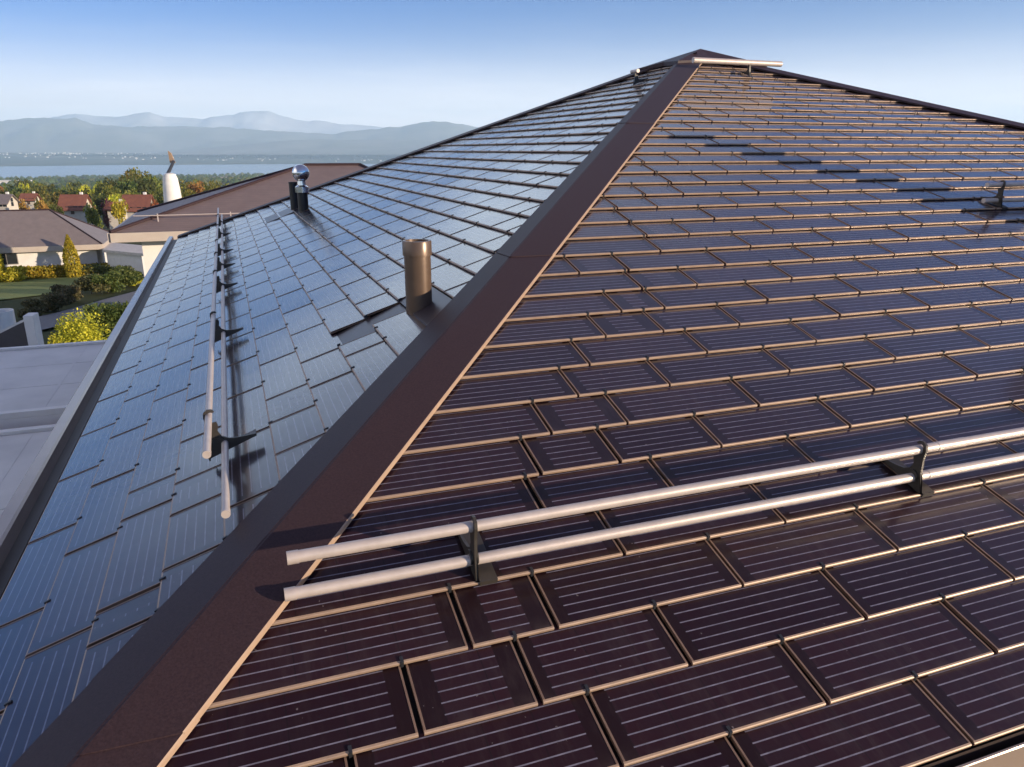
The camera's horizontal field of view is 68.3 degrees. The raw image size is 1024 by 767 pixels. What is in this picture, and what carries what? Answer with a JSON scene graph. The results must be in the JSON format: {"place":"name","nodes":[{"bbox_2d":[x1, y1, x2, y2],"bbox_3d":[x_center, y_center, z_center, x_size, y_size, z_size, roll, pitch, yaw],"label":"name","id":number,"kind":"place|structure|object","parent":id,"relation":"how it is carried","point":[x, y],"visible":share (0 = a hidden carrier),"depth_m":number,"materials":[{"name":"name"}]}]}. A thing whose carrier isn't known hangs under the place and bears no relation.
{"place":"outdoors","nodes":[
{"label":"outdoors","id":0,"kind":"place"},
{"bbox_2d":[0,308,15,330],"bbox_3d":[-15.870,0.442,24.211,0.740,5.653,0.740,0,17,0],"label":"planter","id":1,"kind":"object","parent":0,"point":[7,317],"visible":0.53,"depth_m":23.29,"materials":[{"name":"white concrete"}]},
{"bbox_2d":[0,312,43,347],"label":"screen wall","id":2,"kind":"structure","parent":0,"point":[26,331],"depth_m":20.15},
{"bbox_2d":[0,277,80,299],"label":"lawn","id":3,"kind":"structure","parent":0,"point":[24,288],"depth_m":76.69,"materials":[{"name":"green plant"}]},
{"bbox_2d":[0,265,27,281],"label":"round shrub","id":4,"kind":"object","parent":3,"relation":"on","point":[13,273],"visible":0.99,"depth_m":82.31,"materials":[{"name":"yellow plant"}]},
{"bbox_2d":[1,262,107,280],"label":"hedge","id":5,"kind":"object","parent":3,"relation":"on","point":[54,271],"visible":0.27,"depth_m":85.39,"materials":[{"name":"yellow plant"}]},
{"bbox_2d":[62,234,81,277],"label":"cypress","id":6,"kind":"object","parent":3,"relation":"on","point":[69,254],"visible":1,"depth_m":84.66,"materials":[{"name":"yellow plant"}]},
{"bbox_2d":[20,291,135,329],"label":"path","id":7,"kind":"structure","parent":0,"point":[48,321],"depth_m":55.43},
{"bbox_2d":[0,164,375,177],"bbox_3d":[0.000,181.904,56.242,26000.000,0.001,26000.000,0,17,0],"label":"lake","id":8,"kind":"structure","parent":0,"point":[61,171],"depth_m":7776.82,"materials":[{"name":"blue liquid"}]},
{"bbox_2d":[0,152,400,343],"bbox_3d":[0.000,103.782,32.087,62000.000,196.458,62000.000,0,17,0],"label":"ground","id":9,"kind":"structure","parent":0,"point":[30,159],"depth_m":11484.37,"materials":[{"name":"green plant"}]},
{"bbox_2d":[0,253,4,281],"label":"cypress","id":10,"kind":"object","parent":9,"relation":"on","point":[2,266],"visible":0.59,"depth_m":82.81,"materials":[{"name":"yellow plant"}]},
{"bbox_2d":[2,182,14,191],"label":"broadleaf tree","id":11,"kind":"object","parent":9,"relation":"on","point":[7,189],"visible":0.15,"depth_m":645.84,"materials":[{"name":"green plant"}]},
{"bbox_2d":[0,192,20,209],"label":"gabled house","id":12,"kind":"structure","parent":9,"relation":"on","point":[8,201],"depth_m":232.75,"materials":[{"name":"white paint"}]},
{"bbox_2d":[9,186,24,194],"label":"broadleaf tree","id":13,"kind":"object","parent":9,"relation":"on","point":[14,190],"visible":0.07,"depth_m":421.84,"materials":[{"name":"green plant"}]},
{"bbox_2d":[14,178,32,186],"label":"broadleaf tree","id":14,"kind":"object","parent":9,"relation":"on","point":[25,181],"visible":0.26,"depth_m":643.47,"materials":[{"name":"green plant"}]},
{"bbox_2d":[18,199,29,208],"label":"broadleaf tree","id":15,"kind":"object","parent":9,"relation":"on","point":[22,205],"visible":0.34,"depth_m":253.34,"materials":[{"name":"orange plant"}]},
{"bbox_2d":[17,188,30,198],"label":"broadleaf tree","id":16,"kind":"object","parent":9,"relation":"on","point":[25,190],"visible":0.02,"depth_m":346.24,"materials":[{"name":"green plant"}]},
{"bbox_2d":[17,182,32,189],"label":"broadleaf tree","id":17,"kind":"object","parent":9,"relation":"on","point":[25,186],"visible":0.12,"depth_m":535.51,"materials":[{"name":"yellow plant"}]},
{"bbox_2d":[0,424,55,515],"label":"flat roof annex","id":18,"kind":"object","parent":9,"relation":"on","point":[20,448],"visible":0.16,"depth_m":11.01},
{"bbox_2d":[18,191,41,208],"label":"gabled house","id":19,"kind":"structure","parent":9,"relation":"on","point":[29,198],"depth_m":280.93,"materials":[{"name":"red tile"}]},
{"bbox_2d":[16,298,47,318],"bbox_3d":[-34.797,-5.483,54.722,1.830,1.501,2.124,0,17,0],"label":"shrub","id":20,"kind":"object","parent":9,"relation":"on","point":[33,305],"visible":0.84,"depth_m":54.37,"materials":[{"name":"green plant"}]},
{"bbox_2d":[29,183,38,190],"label":"broadleaf tree","id":21,"kind":"object","parent":9,"relation":"on","point":[36,187],"visible":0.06,"depth_m":503.02,"materials":[{"name":"green plant"}]},
{"bbox_2d":[33,199,51,208],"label":"broadleaf tree","id":22,"kind":"object","parent":9,"relation":"on","point":[36,204],"visible":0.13,"depth_m":275.85,"materials":[{"name":"green plant"}]},
{"bbox_2d":[37,200,48,208],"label":"broadleaf tree","id":23,"kind":"object","parent":9,"relation":"on","point":[41,205],"visible":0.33,"depth_m":248.08,"materials":[{"name":"orange plant"}]},
{"bbox_2d":[35,183,53,201],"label":"broadleaf tree","id":24,"kind":"object","parent":9,"relation":"on","point":[40,191],"visible":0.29,"depth_m":416.18,"materials":[{"name":"green plant"}]},
{"bbox_2d":[40,183,55,193],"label":"broadleaf tree","id":25,"kind":"object","parent":9,"relation":"on","point":[49,189],"visible":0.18,"depth_m":607.65,"materials":[{"name":"green plant"}]},
{"bbox_2d":[46,192,58,205],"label":"broadleaf tree","id":26,"kind":"object","parent":9,"relation":"on","point":[55,197],"visible":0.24,"depth_m":305.55,"materials":[{"name":"green plant"}]},
{"bbox_2d":[0,340,105,429],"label":"flat roof annex","id":27,"kind":"object","parent":9,"relation":"on","point":[39,385],"visible":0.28,"depth_m":14.20,"materials":[{"name":"grey concrete"}]},
{"bbox_2d":[0,209,109,271],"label":"grey roof house","id":28,"kind":"structure","parent":9,"relation":"on","point":[32,237],"depth_m":86.79,"materials":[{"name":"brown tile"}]},
{"bbox_2d":[1,253,18,264],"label":"window","id":29,"kind":"structure","parent":28,"relation":"in","point":[9,258],"depth_m":85.08,"materials":[{"name":"grey glass"}]},
{"bbox_2d":[47,332,64,343],"bbox_3d":[-18.926,-0.557,31.719,0.986,3.326,1.368,-7,18,-20],"label":"golden bush","id":30,"kind":"object","parent":9,"relation":"on","point":[51,339],"visible":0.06,"depth_m":31.36,"materials":[{"name":"yellow plant"}]},
{"bbox_2d":[49,203,63,213],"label":"broadleaf tree","id":31,"kind":"object","parent":9,"relation":"on","point":[55,207],"visible":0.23,"depth_m":210.13,"materials":[{"name":"green plant"}]},
{"bbox_2d":[40,291,76,311],"bbox_3d":[-34.977,-6.269,57.480,2.930,1.754,2.719,0,17,0],"label":"shrub","id":32,"kind":"object","parent":9,"relation":"on","point":[53,301],"visible":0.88,"depth_m":57.05,"materials":[{"name":"green plant"}]},
{"bbox_2d":[51,187,67,196],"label":"broadleaf tree","id":33,"kind":"object","parent":9,"relation":"on","point":[56,191],"visible":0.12,"depth_m":437.15,"materials":[{"name":"green plant"}]},
{"bbox_2d":[49,284,83,299],"bbox_3d":[-36.541,-7.415,62.260,3.260,1.735,2.506,16,23,42],"label":"shrub","id":34,"kind":"object","parent":9,"relation":"on","point":[73,290],"visible":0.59,"depth_m":61.72,"materials":[{"name":"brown plant"}]},
{"bbox_2d":[65,183,76,193],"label":"broadleaf tree","id":35,"kind":"object","parent":9,"relation":"on","point":[69,187],"visible":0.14,"depth_m":541.52,"materials":[{"name":"green plant"}]},
{"bbox_2d":[68,181,81,192],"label":"broadleaf tree","id":36,"kind":"object","parent":9,"relation":"on","point":[74,185],"visible":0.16,"depth_m":658.81,"materials":[{"name":"green plant"}]},
{"bbox_2d":[56,192,95,224],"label":"gabled house","id":37,"kind":"structure","parent":9,"relation":"on","point":[72,205],"depth_m":217.62,"materials":[{"name":"red tile"}]},
{"bbox_2d":[53,308,109,343],"bbox_3d":[-18.236,-1.155,32.081,2.444,4.302,2.299,0,17,0],"label":"golden bush","id":38,"kind":"object","parent":9,"relation":"on","point":[83,332],"visible":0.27,"depth_m":31.60,"materials":[{"name":"yellow plant"}]},
{"bbox_2d":[75,184,91,195],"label":"broadleaf tree","id":39,"kind":"object","parent":9,"relation":"on","point":[81,188],"visible":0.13,"depth_m":502.25,"materials":[{"name":"yellow plant"}]},
{"bbox_2d":[78,188,91,198],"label":"broadleaf tree","id":40,"kind":"object","parent":9,"relation":"on","point":[86,190],"visible":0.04,"depth_m":421.33,"materials":[{"name":"green plant"}]},
{"bbox_2d":[72,273,110,293],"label":"shrub","id":41,"kind":"object","parent":9,"relation":"on","point":[83,283],"visible":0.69,"depth_m":67.75,"materials":[{"name":"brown plant"}]},
{"bbox_2d":[83,202,103,228],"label":"broadleaf tree","id":42,"kind":"object","parent":9,"relation":"on","point":[92,215],"visible":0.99,"depth_m":190.25,"materials":[{"name":"green plant"}]},
{"bbox_2d":[91,194,106,223],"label":"broadleaf tree","id":43,"kind":"object","parent":9,"relation":"on","point":[98,201],"visible":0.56,"depth_m":300.49,"materials":[{"name":"green plant"}]},
{"bbox_2d":[96,180,104,196],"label":"broadleaf tree","id":44,"kind":"object","parent":9,"relation":"on","point":[101,188],"visible":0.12,"depth_m":423.89,"materials":[{"name":"green plant"}]},
{"bbox_2d":[82,300,128,339],"bbox_3d":[-17.433,-1.654,34.025,2.931,4.124,1.553,-5,18,-16],"label":"dark hedge","id":45,"kind":"object","parent":9,"relation":"on","point":[111,312],"visible":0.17,"depth_m":33.09,"materials":[{"name":"green plant"}]},
{"bbox_2d":[86,271,125,292],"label":"shrub","id":46,"kind":"object","parent":9,"relation":"on","point":[112,278],"visible":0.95,"depth_m":68.33,"materials":[{"name":"green plant"}]},
{"bbox_2d":[100,198,111,229],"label":"broadleaf tree","id":47,"kind":"object","parent":9,"relation":"on","point":[106,219],"visible":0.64,"depth_m":185.04,"materials":[{"name":"purple plant"}]},
{"bbox_2d":[80,262,141,275],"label":"shrub","id":48,"kind":"object","parent":9,"relation":"on","point":[100,269],"visible":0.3,"depth_m":78.77,"materials":[{"name":"green plant"}]},
{"bbox_2d":[101,183,121,197],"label":"broadleaf tree","id":49,"kind":"object","parent":9,"relation":"on","point":[110,191],"visible":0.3,"depth_m":339.02,"materials":[{"name":"green plant"}]},
{"bbox_2d":[104,194,118,202],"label":"broadleaf tree","id":50,"kind":"object","parent":9,"relation":"on","point":[112,198],"visible":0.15,"depth_m":298.64,"materials":[{"name":"yellow plant"}]},
{"bbox_2d":[103,177,121,191],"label":"broadleaf tree","id":51,"kind":"object","parent":9,"relation":"on","point":[110,182],"visible":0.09,"depth_m":412.95,"materials":[{"name":"green plant"}]},
{"bbox_2d":[103,199,129,229],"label":"gabled house","id":52,"kind":"structure","parent":9,"relation":"on","point":[113,223],"depth_m":184.85,"materials":[{"name":"white paint"}]},
{"bbox_2d":[111,198,127,223],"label":"broadleaf tree","id":53,"kind":"object","parent":9,"relation":"on","point":[118,212],"visible":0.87,"depth_m":180.22,"materials":[{"name":"yellow plant"}]},
{"bbox_2d":[102,243,145,276],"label":"white pavilion","id":54,"kind":"structure","parent":9,"relation":"on","point":[121,254],"depth_m":85.32,"materials":[{"name":"white paint"}]},
{"bbox_2d":[109,266,142,287],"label":"shrub","id":55,"kind":"object","parent":9,"relation":"on","point":[134,277],"visible":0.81,"depth_m":72.73,"materials":[{"name":"green plant"}]},
{"bbox_2d":[118,191,133,198],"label":"broadleaf tree","id":56,"kind":"object","parent":9,"relation":"on","point":[128,193],"visible":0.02,"depth_m":271.17,"materials":[{"name":"green plant"}]},
{"bbox_2d":[114,177,140,194],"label":"broadleaf tree","id":57,"kind":"object","parent":9,"relation":"on","point":[123,186],"visible":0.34,"depth_m":356.07,"materials":[{"name":"green plant"}]},
{"bbox_2d":[121,170,136,181],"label":"broadleaf tree","id":58,"kind":"object","parent":9,"relation":"on","point":[127,172],"visible":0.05,"depth_m":424.60,"materials":[{"name":"green plant"}]},
{"bbox_2d":[124,188,137,194],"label":"broadleaf tree","id":59,"kind":"object","parent":9,"relation":"on","point":[133,189],"visible":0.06,"depth_m":324.09,"materials":[{"name":"green plant"}]},
{"bbox_2d":[125,168,143,178],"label":"broadleaf tree","id":60,"kind":"object","parent":9,"relation":"on","point":[134,172],"visible":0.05,"depth_m":431.88,"materials":[{"name":"green plant"}]},
{"bbox_2d":[0,172,270,189],"bbox_3d":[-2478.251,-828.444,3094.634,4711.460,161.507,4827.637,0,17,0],"label":"woodland","id":61,"kind":"object","parent":9,"relation":"on","point":[91,182],"visible":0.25,"depth_m":2644.72,"materials":[{"name":"green plant"}]},
{"bbox_2d":[121,192,153,217],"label":"gabled house","id":62,"kind":"structure","parent":9,"relation":"on","point":[136,202],"depth_m":207.99,"materials":[{"name":"red tile"}]},
{"bbox_2d":[125,175,157,193],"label":"broadleaf tree","id":63,"kind":"object","parent":9,"relation":"on","point":[143,186],"visible":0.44,"depth_m":366.17,"materials":[{"name":"green plant"}]},
{"bbox_2d":[137,171,150,177],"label":"broadleaf tree","id":64,"kind":"object","parent":9,"relation":"on","point":[147,174],"visible":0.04,"depth_m":437.09,"materials":[{"name":"green plant"}]},
{"bbox_2d":[140,175,158,185],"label":"broadleaf tree","id":65,"kind":"object","parent":9,"relation":"on","point":[145,178],"visible":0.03,"depth_m":422.67,"materials":[{"name":"green plant"}]},
{"bbox_2d":[146,175,162,196],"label":"broadleaf tree","id":66,"kind":"object","parent":9,"relation":"on","point":[155,179],"visible":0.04,"depth_m":383.27,"materials":[{"name":"green plant"}]},
{"bbox_2d":[146,190,163,199],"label":"broadleaf tree","id":67,"kind":"object","parent":9,"relation":"on","point":[152,193],"visible":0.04,"depth_m":358.34,"materials":[{"name":"green plant"}]},
{"bbox_2d":[153,194,163,203],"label":"broadleaf tree","id":68,"kind":"object","parent":9,"relation":"on","point":[159,201],"visible":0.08,"depth_m":303.89,"materials":[{"name":"green plant"}]},
{"bbox_2d":[155,185,162,195],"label":"broadleaf tree","id":69,"kind":"object","parent":9,"relation":"on","point":[158,192],"visible":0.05,"depth_m":361.02,"materials":[{"name":"green plant"}]},
{"bbox_2d":[178,179,192,190],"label":"broadleaf tree","id":70,"kind":"object","parent":9,"relation":"on","point":[183,185],"visible":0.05,"depth_m":406.98,"materials":[{"name":"green plant"}]},
{"bbox_2d":[182,187,196,196],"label":"broadleaf tree","id":71,"kind":"object","parent":9,"relation":"on","point":[187,192],"visible":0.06,"depth_m":252.12,"materials":[{"name":"green plant"}]},
{"bbox_2d":[0,152,385,160],"bbox_3d":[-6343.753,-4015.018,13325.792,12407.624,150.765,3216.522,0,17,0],"label":"town","id":72,"kind":"object","parent":9,"relation":"on","point":[160,155],"visible":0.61,"depth_m":13049.09},
{"bbox_2d":[186,181,204,192],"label":"broadleaf tree","id":73,"kind":"object","parent":9,"relation":"on","point":[195,187],"visible":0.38,"depth_m":395.76,"materials":[{"name":"orange plant"}]},
{"bbox_2d":[203,180,217,191],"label":"broadleaf tree","id":74,"kind":"object","parent":9,"relation":"on","point":[210,186],"visible":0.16,"depth_m":386.77,"materials":[{"name":"green plant"}]},
{"bbox_2d":[107,163,367,273],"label":"brown roof house","id":75,"kind":"structure","parent":9,"relation":"on","point":[151,234],"depth_m":38.21,"materials":[{"name":"tile"}]},
{"bbox_2d":[163,151,181,202],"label":"chimney","id":76,"kind":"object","parent":75,"relation":"on","point":[171,189],"depth_m":72.09,"materials":[{"name":"white paint"}]},
{"bbox_2d":[133,212,237,221],"bbox_3d":[-13.161,-8.065,36.258,9.100,0.380,0.074,-6,18,-19],"label":"snow rail","id":77,"kind":"object","parent":75,"relation":"on","point":[230,213],"visible":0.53,"depth_m":35.35,"materials":[{"name":"metal"}]},
{"bbox_2d":[0,49,1023,766],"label":"solar house","id":78,"kind":"structure","parent":9,"relation":"on","point":[680,269],"depth_m":2.89,"materials":[{"name":"brown glass"}]},
{"bbox_2d":[202,208,256,517],"bbox_3d":[-3.013,-1.330,7.915,0.192,0.216,12.324,-6,18,-19],"label":"snow guard","id":79,"kind":"object","parent":78,"relation":"on","point":[215,442],"visible":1,"depth_m":3.35,"materials":[{"name":"metal"}]},
{"bbox_2d":[630,69,647,84],"bbox_3d":[1.446,-3.476,8.578,0.186,0.171,0.149,-6,18,-19],"label":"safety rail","id":80,"kind":"object","parent":78,"relation":"attached to","point":[636,79],"visible":1,"depth_m":8.54,"materials":[{"name":"metal"}]},
{"bbox_2d":[284,427,1023,601],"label":"snow guard","id":81,"kind":"object","parent":78,"relation":"on","point":[477,558],"visible":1,"depth_m":2.37,"materials":[{"name":"metal"}]},
{"bbox_2d":[692,57,782,75],"bbox_3d":[2.534,-3.586,8.585,1.182,0.179,0.190,-6,18,-19],"label":"safety rail","id":82,"kind":"object","parent":78,"relation":"attached to","point":[749,63],"visible":1,"depth_m":8.51,"materials":[{"name":"metal"}]},
{"bbox_2d":[980,180,1023,209],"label":"snow guard","id":83,"kind":"object","parent":78,"relation":"on","point":[998,199],"visible":1,"depth_m":5.69,"materials":[{"name":"metal"}]},
{"bbox_2d":[51,111,384,133],"bbox_3d":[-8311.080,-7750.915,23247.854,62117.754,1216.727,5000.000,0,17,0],"label":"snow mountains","id":84,"kind":"structure","parent":0,"point":[261,120],"depth_m":22719.95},
{"bbox_2d":[0,139,439,154],"bbox_3d":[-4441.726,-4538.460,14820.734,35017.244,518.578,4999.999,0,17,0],"label":"hills","id":85,"kind":"structure","parent":0,"point":[343,147],"depth_m":13658.44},
{"bbox_2d":[0,118,478,152],"bbox_3d":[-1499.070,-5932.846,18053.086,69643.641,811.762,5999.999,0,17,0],"label":"mountains","id":86,"kind":"structure","parent":0,"point":[45,135],"depth_m":16785.15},
{"bbox_2d":[0,0,1023,126],"label":"sky","id":87,"kind":"structure","parent":0,"point":[378,63],"materials":[{"name":"blue"}]}
]}

